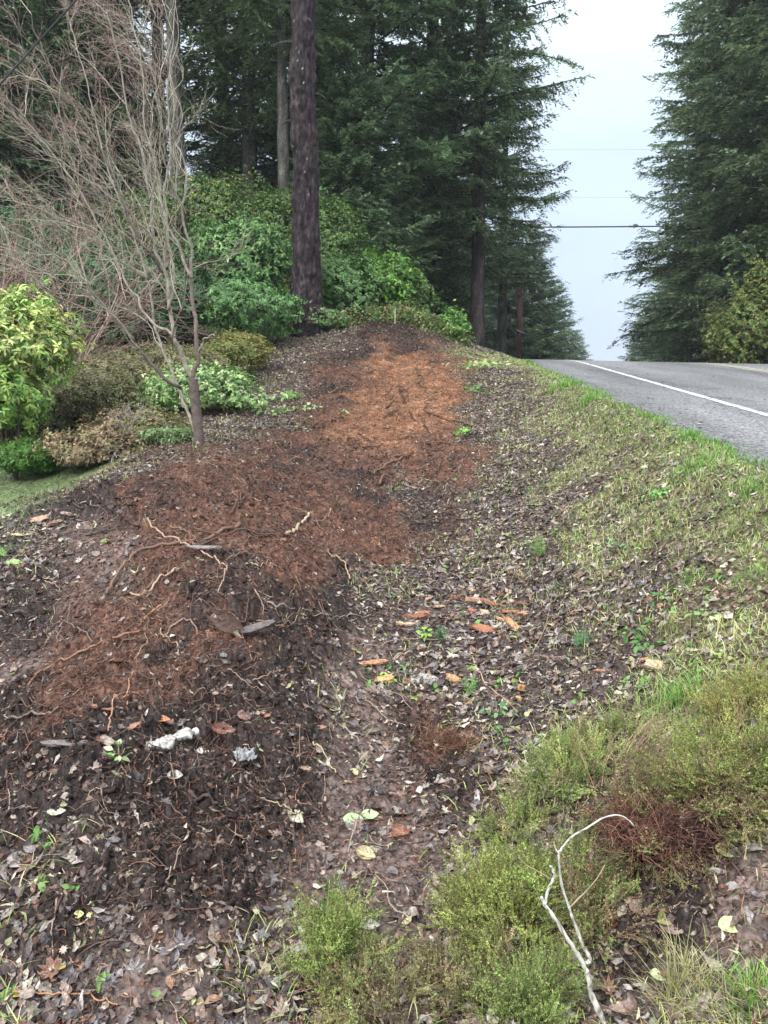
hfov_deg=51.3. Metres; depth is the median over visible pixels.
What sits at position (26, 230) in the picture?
evergreen shrub
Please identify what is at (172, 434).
leafy plant
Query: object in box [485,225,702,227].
overhead cable
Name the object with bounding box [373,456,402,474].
stick
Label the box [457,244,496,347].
conifer tree
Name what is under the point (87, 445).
heather mound
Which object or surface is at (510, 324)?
conifer tree
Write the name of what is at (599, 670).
bark chip
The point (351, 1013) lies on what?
heather bush
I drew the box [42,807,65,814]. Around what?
fallen leaf
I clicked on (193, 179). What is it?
conifer tree
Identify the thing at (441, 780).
fallen leaf
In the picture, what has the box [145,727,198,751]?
crushed bottle
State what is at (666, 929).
fallen leaf
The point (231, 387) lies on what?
variegated shrub
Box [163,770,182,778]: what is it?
fallen leaf
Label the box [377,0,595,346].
fir tree
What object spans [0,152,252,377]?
bare shrub
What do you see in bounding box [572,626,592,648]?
conifer seedling
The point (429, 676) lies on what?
fallen leaf
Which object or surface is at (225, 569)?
root
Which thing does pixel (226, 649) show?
root
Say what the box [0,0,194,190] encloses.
fir tree
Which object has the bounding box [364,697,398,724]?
stick
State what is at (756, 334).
broadleaf shrub
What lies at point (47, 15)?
conifer tree
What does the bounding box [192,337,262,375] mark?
heather mound
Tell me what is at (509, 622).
split wood
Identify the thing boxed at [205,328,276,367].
heather mound
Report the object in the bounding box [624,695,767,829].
heather bush
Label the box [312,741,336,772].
stick
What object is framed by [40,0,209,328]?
conifer tree
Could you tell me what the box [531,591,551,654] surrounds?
dry stalk
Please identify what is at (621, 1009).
fallen leaf
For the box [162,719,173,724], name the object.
bark chip
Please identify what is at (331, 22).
fir tree
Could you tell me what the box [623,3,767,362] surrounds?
spruce tree
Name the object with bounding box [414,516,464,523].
stick
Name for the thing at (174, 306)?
rhododendron bush
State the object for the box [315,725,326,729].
bark chip
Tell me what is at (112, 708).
root
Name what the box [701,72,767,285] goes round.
conifer tree
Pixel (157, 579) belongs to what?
root
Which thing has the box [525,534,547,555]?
fern seedling
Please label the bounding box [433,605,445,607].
wood chip
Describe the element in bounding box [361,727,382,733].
bark slab
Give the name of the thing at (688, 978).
grass tuft
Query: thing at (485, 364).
weed plant
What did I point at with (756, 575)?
grass tuft
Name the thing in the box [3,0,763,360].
sky
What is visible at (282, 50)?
fir tree
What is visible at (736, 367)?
road centre line
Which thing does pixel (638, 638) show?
weed plant
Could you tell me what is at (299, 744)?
dry stalk
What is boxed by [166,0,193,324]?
fir tree
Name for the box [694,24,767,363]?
conifer tree
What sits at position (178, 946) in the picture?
leaf litter
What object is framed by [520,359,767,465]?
road
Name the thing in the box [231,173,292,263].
evergreen shrub
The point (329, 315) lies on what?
evergreen shrub
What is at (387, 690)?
stick
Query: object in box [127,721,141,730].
bark chip
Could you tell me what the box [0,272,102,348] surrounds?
bare shrub
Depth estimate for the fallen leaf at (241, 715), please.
3.52 m
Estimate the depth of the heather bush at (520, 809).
3.04 m
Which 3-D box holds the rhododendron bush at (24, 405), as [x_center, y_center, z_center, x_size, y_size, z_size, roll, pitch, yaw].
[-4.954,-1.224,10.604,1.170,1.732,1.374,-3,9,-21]
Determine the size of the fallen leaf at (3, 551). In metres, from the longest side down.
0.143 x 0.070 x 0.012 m
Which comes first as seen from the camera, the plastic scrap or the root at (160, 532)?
the plastic scrap
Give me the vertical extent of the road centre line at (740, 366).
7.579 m
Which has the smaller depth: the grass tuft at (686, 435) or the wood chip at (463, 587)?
the wood chip at (463, 587)
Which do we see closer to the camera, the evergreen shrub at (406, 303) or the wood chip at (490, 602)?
the wood chip at (490, 602)
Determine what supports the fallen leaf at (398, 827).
on the ground at (752, 931)
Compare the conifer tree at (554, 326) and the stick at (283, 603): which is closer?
the stick at (283, 603)
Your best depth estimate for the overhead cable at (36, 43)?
6.48 m
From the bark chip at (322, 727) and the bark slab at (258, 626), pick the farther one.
the bark slab at (258, 626)
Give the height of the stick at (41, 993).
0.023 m
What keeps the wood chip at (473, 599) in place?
on the ground at (752, 931)
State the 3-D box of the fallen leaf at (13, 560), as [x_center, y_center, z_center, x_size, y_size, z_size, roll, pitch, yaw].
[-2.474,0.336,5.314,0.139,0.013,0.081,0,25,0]
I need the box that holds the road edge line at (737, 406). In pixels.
[571,360,767,415]
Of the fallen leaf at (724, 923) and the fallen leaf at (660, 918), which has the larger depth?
the fallen leaf at (660, 918)
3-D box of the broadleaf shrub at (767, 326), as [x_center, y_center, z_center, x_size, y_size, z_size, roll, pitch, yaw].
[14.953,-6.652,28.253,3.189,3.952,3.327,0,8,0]
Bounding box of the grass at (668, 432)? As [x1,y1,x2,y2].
[0,322,767,1023]
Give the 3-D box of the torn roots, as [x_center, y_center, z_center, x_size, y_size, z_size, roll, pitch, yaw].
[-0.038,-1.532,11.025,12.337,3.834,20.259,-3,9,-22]
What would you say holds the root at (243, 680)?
on the ground at (752, 931)
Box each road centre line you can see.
[692,362,765,371]
[696,362,767,370]
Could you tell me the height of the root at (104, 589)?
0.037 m
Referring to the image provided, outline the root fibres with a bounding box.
[0,321,767,1023]
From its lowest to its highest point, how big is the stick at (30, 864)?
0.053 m
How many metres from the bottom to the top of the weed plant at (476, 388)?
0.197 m
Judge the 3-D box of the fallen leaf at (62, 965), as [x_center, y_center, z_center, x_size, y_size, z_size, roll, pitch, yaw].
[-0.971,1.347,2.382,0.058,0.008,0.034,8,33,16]
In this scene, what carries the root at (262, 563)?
on the ground at (752, 931)
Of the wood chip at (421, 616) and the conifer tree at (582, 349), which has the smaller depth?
the wood chip at (421, 616)
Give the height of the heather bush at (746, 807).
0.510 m
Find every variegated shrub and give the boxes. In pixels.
[115,357,275,411]
[132,374,187,408]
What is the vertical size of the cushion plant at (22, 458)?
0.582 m
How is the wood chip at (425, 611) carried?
on the ground at (752, 931)
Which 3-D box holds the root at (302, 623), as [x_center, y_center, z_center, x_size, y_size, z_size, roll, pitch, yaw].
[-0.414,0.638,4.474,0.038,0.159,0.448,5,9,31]
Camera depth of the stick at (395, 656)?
4.62 m
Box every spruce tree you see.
[601,0,767,362]
[617,0,736,361]
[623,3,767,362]
[629,0,767,363]
[654,0,767,363]
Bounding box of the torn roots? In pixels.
[0,324,767,1023]
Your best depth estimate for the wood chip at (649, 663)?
3.75 m
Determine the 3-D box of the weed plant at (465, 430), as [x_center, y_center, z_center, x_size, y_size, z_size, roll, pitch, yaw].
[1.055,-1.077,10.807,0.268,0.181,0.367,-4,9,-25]
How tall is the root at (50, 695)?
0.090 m
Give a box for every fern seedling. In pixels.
[434,624,448,641]
[461,675,479,694]
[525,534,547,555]
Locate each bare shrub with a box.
[0,120,274,362]
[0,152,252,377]
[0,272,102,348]
[95,398,160,467]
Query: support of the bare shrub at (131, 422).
on the ground at (752, 931)
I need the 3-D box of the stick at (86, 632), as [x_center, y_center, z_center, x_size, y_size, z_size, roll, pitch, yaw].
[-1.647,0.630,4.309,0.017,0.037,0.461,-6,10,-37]
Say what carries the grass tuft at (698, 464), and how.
on the ground at (752, 931)
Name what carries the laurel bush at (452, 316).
on the ground at (752, 931)
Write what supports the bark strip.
on the ground at (752, 931)
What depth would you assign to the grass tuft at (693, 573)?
4.37 m
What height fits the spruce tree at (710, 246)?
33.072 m
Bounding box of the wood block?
[374,673,393,682]
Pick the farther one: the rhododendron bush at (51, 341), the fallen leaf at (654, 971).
the rhododendron bush at (51, 341)
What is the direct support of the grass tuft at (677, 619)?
on the ground at (752, 931)
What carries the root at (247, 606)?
on the ground at (752, 931)
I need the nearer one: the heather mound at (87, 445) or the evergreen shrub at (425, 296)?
the heather mound at (87, 445)
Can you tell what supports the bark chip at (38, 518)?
on the ground at (752, 931)
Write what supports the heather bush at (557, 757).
on the ground at (752, 931)
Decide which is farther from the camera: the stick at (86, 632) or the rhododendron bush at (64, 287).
the rhododendron bush at (64, 287)
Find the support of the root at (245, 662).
on the ground at (752, 931)
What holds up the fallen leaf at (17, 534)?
on the ground at (752, 931)
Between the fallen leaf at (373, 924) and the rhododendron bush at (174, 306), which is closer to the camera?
the fallen leaf at (373, 924)
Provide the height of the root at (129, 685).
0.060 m
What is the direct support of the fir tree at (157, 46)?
on the ground at (752, 931)
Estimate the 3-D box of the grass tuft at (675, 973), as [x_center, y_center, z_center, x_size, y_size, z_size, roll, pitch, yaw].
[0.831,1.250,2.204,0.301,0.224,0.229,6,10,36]
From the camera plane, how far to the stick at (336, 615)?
4.82 m
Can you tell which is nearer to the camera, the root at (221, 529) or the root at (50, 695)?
the root at (50, 695)
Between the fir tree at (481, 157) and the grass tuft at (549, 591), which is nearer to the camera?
the grass tuft at (549, 591)
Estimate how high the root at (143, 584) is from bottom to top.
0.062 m
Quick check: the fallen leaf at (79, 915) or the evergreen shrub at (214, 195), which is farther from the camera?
the evergreen shrub at (214, 195)
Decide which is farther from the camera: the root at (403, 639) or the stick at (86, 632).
the root at (403, 639)
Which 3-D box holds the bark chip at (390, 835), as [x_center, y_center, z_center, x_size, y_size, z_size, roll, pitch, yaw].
[0.060,1.233,3.074,0.128,0.014,0.038,-5,24,-25]
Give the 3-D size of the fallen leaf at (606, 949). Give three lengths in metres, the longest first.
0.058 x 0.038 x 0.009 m
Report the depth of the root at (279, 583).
4.57 m
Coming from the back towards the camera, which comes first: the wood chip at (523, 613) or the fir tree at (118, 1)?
the fir tree at (118, 1)
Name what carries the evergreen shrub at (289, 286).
on the ground at (752, 931)
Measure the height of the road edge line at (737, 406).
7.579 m
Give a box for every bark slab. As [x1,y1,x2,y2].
[40,739,88,746]
[100,734,115,746]
[184,545,220,548]
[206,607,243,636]
[233,619,277,634]
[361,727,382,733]
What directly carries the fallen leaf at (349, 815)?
on the ground at (752, 931)
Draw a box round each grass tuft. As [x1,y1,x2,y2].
[539,581,566,597]
[540,377,586,394]
[571,389,613,411]
[608,919,765,1023]
[621,663,729,729]
[621,910,735,1007]
[635,524,678,551]
[638,601,703,644]
[664,450,726,487]
[670,424,714,441]
[671,562,712,586]
[694,946,767,1023]
[712,469,767,515]
[729,556,767,589]
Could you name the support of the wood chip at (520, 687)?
on the ground at (752, 931)
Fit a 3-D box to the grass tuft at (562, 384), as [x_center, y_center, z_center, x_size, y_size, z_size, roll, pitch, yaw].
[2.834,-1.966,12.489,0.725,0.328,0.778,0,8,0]
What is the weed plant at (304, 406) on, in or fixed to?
on the ground at (752, 931)
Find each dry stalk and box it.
[299,724,300,762]
[472,656,517,711]
[509,555,529,652]
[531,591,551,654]
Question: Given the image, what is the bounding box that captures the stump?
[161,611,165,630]
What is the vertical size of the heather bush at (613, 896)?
0.313 m
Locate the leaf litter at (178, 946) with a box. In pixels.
[0,318,767,1023]
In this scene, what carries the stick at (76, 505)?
on the ground at (752, 931)
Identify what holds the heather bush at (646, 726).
on the ground at (752, 931)
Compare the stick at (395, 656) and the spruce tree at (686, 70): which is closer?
the stick at (395, 656)
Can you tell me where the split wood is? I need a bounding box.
[501,614,522,633]
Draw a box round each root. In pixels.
[18,629,141,688]
[29,688,81,702]
[52,676,80,688]
[91,586,125,594]
[99,691,143,702]
[105,521,240,594]
[107,690,129,730]
[118,632,159,640]
[122,611,162,632]
[124,701,163,717]
[126,671,143,704]
[130,567,179,596]
[135,578,154,596]
[139,604,161,625]
[147,517,225,565]
[156,614,184,633]
[160,618,200,635]
[160,628,179,655]
[165,528,272,551]
[167,546,173,576]
[175,689,198,706]
[190,630,221,651]
[190,690,243,704]
[195,569,219,588]
[196,530,241,543]
[197,591,236,610]
[199,703,230,719]
[211,647,245,652]
[217,565,227,592]
[226,488,257,514]
[226,668,265,693]
[229,651,262,668]
[240,589,265,622]
[250,562,278,566]
[252,670,282,680]
[261,577,306,593]
[283,620,331,629]
[285,512,309,534]
[327,549,349,577]
[359,637,451,646]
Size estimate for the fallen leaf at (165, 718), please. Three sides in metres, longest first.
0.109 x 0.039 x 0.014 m
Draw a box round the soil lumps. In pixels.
[0,322,684,1008]
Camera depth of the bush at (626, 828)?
2.61 m
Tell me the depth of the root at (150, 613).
4.20 m
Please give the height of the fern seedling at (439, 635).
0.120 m
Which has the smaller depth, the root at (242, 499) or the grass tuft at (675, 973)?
the grass tuft at (675, 973)
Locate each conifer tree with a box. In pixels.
[0,0,90,309]
[0,0,149,329]
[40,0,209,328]
[68,4,187,229]
[187,108,262,322]
[187,149,213,320]
[241,110,291,220]
[260,64,358,274]
[263,0,326,337]
[275,35,440,316]
[376,124,487,334]
[439,0,516,344]
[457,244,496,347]
[467,219,567,359]
[491,233,583,359]
[538,278,595,360]
[565,329,592,360]
[617,320,654,361]
[625,259,702,361]
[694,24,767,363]
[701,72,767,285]
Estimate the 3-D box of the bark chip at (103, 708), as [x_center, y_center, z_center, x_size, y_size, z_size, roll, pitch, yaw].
[-1.172,0.810,3.320,0.107,0.014,0.034,10,3,2]
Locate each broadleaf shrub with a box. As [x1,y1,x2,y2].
[699,238,767,363]
[701,292,749,363]
[759,301,767,363]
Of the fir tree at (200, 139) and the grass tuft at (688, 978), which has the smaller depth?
the grass tuft at (688, 978)
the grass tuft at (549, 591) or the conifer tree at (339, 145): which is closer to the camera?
the grass tuft at (549, 591)
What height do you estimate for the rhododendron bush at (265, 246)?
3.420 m
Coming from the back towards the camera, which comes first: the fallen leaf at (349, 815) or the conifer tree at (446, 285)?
the conifer tree at (446, 285)
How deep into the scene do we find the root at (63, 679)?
3.59 m
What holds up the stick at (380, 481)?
on the ground at (752, 931)
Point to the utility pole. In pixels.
(519, 330)
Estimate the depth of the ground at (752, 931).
4.05 m
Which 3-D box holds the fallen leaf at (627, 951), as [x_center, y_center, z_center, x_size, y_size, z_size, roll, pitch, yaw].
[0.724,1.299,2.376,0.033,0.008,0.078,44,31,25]
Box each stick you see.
[0,988,117,1004]
[4,706,58,719]
[13,493,84,508]
[20,857,42,876]
[58,526,130,534]
[65,621,93,641]
[187,789,218,804]
[260,797,295,813]
[267,601,294,609]
[302,608,370,617]
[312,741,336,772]
[358,671,423,713]
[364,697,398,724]
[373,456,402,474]
[378,474,387,484]
[393,651,412,659]
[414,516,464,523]
[424,410,464,423]
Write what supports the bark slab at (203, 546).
on the ground at (752, 931)
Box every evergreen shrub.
[0,198,109,334]
[84,171,218,307]
[148,157,276,254]
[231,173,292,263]
[281,269,291,307]
[283,247,413,319]
[284,183,375,304]
[284,304,360,328]
[359,298,439,322]
[399,271,442,323]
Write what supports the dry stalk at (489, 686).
on the ground at (752, 931)
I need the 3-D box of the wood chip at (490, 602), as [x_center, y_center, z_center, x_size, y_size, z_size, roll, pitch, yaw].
[0.717,0.603,5.263,0.212,0.030,0.054,14,4,31]
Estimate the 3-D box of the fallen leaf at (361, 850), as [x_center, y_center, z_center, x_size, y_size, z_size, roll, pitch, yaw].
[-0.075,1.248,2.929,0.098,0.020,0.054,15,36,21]
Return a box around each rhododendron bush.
[0,219,151,337]
[0,278,96,473]
[0,361,56,479]
[48,207,241,345]
[166,203,292,311]
[195,271,307,346]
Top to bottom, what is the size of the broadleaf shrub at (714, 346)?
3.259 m
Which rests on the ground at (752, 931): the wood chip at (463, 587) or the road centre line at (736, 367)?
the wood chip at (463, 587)
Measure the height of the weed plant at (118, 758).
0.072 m
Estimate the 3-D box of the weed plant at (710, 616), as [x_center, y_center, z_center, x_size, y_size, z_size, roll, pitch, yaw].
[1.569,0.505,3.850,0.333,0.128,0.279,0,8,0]
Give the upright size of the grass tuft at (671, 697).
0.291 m
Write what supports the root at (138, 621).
on the ground at (752, 931)
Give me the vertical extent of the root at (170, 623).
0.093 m
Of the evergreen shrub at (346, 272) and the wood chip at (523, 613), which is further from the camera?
the evergreen shrub at (346, 272)
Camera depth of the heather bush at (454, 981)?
2.36 m
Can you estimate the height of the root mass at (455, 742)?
0.278 m
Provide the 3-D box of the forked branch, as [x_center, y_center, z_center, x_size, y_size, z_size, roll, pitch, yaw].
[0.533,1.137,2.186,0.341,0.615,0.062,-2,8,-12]
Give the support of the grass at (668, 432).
on the ground at (752, 931)
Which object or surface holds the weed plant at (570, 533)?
on the ground at (752, 931)
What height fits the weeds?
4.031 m
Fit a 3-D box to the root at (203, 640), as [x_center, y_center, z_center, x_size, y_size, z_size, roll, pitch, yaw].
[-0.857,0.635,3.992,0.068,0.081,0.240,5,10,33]
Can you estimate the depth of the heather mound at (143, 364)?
14.06 m
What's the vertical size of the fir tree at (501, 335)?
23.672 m
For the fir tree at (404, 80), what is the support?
on the ground at (752, 931)
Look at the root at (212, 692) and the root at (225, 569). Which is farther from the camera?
the root at (225, 569)
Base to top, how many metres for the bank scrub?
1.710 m
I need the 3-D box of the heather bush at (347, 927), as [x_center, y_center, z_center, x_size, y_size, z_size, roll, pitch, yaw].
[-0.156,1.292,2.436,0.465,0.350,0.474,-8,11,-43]
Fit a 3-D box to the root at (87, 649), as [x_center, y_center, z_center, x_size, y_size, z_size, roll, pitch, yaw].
[-1.540,0.713,3.986,0.620,0.198,0.240,-7,11,-42]
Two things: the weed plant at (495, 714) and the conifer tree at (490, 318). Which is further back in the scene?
the conifer tree at (490, 318)
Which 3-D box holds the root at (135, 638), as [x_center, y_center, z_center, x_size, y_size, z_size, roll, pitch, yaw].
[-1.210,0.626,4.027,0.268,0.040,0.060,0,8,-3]
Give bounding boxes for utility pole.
[510,288,538,358]
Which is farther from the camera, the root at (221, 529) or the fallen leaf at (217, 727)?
the root at (221, 529)
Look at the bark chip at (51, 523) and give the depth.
5.83 m
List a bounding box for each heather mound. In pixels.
[2,407,93,435]
[9,400,159,467]
[38,361,152,419]
[72,336,258,383]
[114,399,203,443]
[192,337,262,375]
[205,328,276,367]
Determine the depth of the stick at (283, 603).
4.38 m
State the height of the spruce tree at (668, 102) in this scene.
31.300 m
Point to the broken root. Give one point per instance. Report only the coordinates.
(294, 530)
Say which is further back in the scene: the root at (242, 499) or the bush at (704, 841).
the root at (242, 499)
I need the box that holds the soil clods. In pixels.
[0,321,767,1023]
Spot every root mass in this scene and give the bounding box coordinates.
[400,713,490,761]
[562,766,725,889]
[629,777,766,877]
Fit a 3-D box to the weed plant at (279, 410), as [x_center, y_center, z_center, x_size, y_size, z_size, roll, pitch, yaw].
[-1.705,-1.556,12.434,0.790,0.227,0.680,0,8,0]
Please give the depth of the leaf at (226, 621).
4.05 m
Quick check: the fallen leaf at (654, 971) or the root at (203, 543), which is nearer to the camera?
the fallen leaf at (654, 971)
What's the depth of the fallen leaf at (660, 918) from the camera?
2.40 m
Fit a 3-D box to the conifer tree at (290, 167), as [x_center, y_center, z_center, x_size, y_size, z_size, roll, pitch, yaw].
[-2.437,-12.245,31.547,6.623,10.332,6.570,-5,9,-29]
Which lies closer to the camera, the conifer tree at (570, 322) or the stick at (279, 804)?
the stick at (279, 804)
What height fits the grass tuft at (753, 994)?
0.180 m
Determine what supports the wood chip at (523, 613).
on the ground at (752, 931)
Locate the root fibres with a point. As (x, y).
(216, 651)
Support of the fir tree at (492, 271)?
on the ground at (752, 931)
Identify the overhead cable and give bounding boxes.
[0,0,76,84]
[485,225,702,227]
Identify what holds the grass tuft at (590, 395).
on the ground at (752, 931)
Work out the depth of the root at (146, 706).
3.35 m
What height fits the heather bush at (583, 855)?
0.332 m
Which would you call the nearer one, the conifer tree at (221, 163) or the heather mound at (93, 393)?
the heather mound at (93, 393)
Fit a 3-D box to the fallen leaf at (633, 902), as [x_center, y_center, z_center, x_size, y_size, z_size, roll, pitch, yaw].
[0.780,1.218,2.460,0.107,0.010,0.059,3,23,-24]
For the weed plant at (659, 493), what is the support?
on the ground at (752, 931)
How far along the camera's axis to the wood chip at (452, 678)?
4.35 m
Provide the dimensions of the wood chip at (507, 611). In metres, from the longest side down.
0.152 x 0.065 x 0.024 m
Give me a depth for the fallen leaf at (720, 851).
2.50 m
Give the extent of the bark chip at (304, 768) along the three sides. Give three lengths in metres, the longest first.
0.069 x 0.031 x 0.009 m
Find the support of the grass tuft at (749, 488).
on the ground at (752, 931)
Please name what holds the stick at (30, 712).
on the ground at (752, 931)
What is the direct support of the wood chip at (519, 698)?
on the ground at (752, 931)
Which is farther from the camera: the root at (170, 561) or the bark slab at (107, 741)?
the root at (170, 561)
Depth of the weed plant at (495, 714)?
3.92 m
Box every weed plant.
[99,739,136,762]
[251,405,294,415]
[272,390,303,400]
[287,402,321,410]
[416,627,432,640]
[445,359,511,370]
[453,426,476,434]
[456,383,487,393]
[478,698,520,717]
[552,528,592,539]
[598,538,641,550]
[613,626,664,653]
[638,486,668,499]
[649,589,675,604]
[669,598,726,630]
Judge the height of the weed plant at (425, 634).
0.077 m
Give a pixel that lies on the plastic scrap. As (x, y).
(246, 754)
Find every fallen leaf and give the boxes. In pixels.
[0,548,6,556]
[6,559,21,563]
[11,533,32,535]
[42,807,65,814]
[52,958,65,969]
[74,910,83,917]
[156,715,169,721]
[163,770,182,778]
[207,722,235,733]
[234,710,250,719]
[287,809,303,822]
[340,813,362,823]
[356,845,375,858]
[360,919,379,928]
[362,809,378,818]
[390,824,408,834]
[405,673,437,684]
[434,774,452,782]
[600,1004,639,1015]
[604,947,613,958]
[622,942,632,955]
[625,899,649,915]
[648,968,663,980]
[653,909,671,924]
[657,924,681,933]
[710,842,732,856]
[712,916,737,932]
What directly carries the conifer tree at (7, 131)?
on the ground at (752, 931)
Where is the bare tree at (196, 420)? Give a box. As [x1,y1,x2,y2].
[0,0,259,446]
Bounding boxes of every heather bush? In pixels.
[247,867,416,1022]
[292,923,438,1023]
[374,915,525,1023]
[395,818,607,983]
[452,918,618,1023]
[461,775,566,852]
[485,806,644,960]
[498,711,645,813]
[541,840,675,977]
[553,688,646,754]
[568,726,696,856]
[575,696,709,805]
[590,736,767,900]
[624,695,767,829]
[674,653,767,729]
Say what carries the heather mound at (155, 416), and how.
on the ground at (752, 931)
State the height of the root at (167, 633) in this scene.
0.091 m
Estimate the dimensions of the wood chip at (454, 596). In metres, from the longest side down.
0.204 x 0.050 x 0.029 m
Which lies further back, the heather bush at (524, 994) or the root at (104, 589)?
the root at (104, 589)
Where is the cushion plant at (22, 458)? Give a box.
[0,432,63,475]
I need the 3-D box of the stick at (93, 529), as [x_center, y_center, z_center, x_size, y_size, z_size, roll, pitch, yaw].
[-1.997,0.117,5.649,0.671,0.117,0.069,2,8,16]
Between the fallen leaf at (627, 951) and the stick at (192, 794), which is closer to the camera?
the fallen leaf at (627, 951)
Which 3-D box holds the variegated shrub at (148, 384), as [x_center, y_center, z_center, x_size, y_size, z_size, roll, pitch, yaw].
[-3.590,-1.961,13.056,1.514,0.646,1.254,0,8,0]
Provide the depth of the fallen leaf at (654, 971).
2.27 m
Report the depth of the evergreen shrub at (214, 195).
24.32 m
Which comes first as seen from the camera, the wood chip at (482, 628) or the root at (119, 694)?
the root at (119, 694)
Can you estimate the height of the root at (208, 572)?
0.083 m
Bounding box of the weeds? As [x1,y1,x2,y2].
[0,322,767,1023]
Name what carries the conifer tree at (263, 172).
on the ground at (752, 931)
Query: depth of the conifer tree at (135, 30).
46.92 m
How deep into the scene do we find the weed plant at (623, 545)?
5.25 m
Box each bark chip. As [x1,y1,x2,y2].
[29,515,49,522]
[46,518,62,526]
[90,703,113,709]
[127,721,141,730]
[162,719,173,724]
[298,765,312,770]
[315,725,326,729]
[386,827,411,837]
[593,669,609,671]
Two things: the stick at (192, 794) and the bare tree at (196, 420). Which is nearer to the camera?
the stick at (192, 794)
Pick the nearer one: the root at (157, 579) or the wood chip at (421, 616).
the root at (157, 579)
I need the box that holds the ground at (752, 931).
[0,321,767,1023]
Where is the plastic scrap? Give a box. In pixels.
[233,747,256,761]
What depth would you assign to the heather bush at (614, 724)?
3.43 m
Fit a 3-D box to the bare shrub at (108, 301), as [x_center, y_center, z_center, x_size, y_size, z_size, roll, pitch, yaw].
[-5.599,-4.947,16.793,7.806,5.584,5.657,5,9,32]
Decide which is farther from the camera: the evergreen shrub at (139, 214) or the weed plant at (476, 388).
the evergreen shrub at (139, 214)
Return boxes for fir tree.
[0,0,154,256]
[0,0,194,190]
[57,0,165,160]
[82,0,239,321]
[113,0,357,307]
[119,0,328,213]
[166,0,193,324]
[199,0,376,309]
[225,0,515,265]
[232,0,393,221]
[333,0,560,306]
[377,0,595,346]
[440,0,576,353]
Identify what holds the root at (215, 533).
on the ground at (752, 931)
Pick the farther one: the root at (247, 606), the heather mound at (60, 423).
the heather mound at (60, 423)
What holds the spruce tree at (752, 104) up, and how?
on the ground at (752, 931)
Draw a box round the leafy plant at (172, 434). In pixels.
[136,424,193,444]
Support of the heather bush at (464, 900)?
on the ground at (752, 931)
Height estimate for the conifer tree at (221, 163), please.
8.610 m
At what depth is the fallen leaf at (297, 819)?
3.01 m
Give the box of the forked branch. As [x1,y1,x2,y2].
[518,814,633,1023]
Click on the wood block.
(387, 678)
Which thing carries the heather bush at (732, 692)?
on the ground at (752, 931)
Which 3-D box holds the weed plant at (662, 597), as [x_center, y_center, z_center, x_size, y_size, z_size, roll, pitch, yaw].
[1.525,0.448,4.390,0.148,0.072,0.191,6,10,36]
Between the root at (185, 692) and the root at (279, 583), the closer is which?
the root at (185, 692)
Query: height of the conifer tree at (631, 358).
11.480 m
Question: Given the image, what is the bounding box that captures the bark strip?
[361,659,388,665]
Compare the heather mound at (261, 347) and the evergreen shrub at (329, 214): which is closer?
the heather mound at (261, 347)
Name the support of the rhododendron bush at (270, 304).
on the ground at (752, 931)
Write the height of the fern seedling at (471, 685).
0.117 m
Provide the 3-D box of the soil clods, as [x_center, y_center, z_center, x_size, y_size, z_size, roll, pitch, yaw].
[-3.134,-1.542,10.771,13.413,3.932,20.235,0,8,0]
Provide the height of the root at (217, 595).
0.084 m
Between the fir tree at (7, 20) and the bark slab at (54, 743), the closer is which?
the bark slab at (54, 743)
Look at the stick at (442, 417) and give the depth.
11.75 m
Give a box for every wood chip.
[395,621,418,625]
[403,613,428,618]
[415,610,432,613]
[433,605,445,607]
[445,673,460,682]
[450,595,463,598]
[457,585,478,591]
[465,597,487,601]
[470,623,496,632]
[479,598,505,607]
[498,609,519,612]
[514,694,522,701]
[516,610,528,616]
[517,684,525,690]
[641,659,665,670]
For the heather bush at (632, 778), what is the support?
on the ground at (752, 931)
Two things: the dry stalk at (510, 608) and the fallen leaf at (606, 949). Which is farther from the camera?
the dry stalk at (510, 608)
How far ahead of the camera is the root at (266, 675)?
3.79 m
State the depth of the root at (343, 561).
5.72 m
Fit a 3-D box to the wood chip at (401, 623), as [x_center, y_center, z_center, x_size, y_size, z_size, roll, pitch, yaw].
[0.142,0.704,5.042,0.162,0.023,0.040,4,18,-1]
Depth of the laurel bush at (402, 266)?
21.42 m
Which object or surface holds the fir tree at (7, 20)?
on the ground at (752, 931)
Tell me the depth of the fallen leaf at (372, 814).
3.16 m
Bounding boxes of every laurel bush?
[341,244,428,312]
[435,299,472,339]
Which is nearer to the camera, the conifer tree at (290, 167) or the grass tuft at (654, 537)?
the grass tuft at (654, 537)
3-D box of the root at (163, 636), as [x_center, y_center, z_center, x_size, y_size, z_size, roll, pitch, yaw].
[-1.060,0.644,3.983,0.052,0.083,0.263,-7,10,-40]
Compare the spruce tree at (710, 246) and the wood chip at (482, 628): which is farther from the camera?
the spruce tree at (710, 246)
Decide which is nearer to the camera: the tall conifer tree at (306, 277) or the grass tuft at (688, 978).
the grass tuft at (688, 978)
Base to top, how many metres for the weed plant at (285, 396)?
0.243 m
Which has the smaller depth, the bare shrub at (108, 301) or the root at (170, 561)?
the root at (170, 561)
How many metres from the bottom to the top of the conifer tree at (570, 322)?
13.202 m
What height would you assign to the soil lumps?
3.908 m
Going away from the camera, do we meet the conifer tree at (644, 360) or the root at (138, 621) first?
the root at (138, 621)
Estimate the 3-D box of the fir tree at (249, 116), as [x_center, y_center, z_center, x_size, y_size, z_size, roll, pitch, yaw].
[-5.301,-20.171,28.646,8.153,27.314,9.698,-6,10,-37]
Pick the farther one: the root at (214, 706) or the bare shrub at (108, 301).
the bare shrub at (108, 301)
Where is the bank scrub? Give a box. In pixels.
[268,301,475,348]

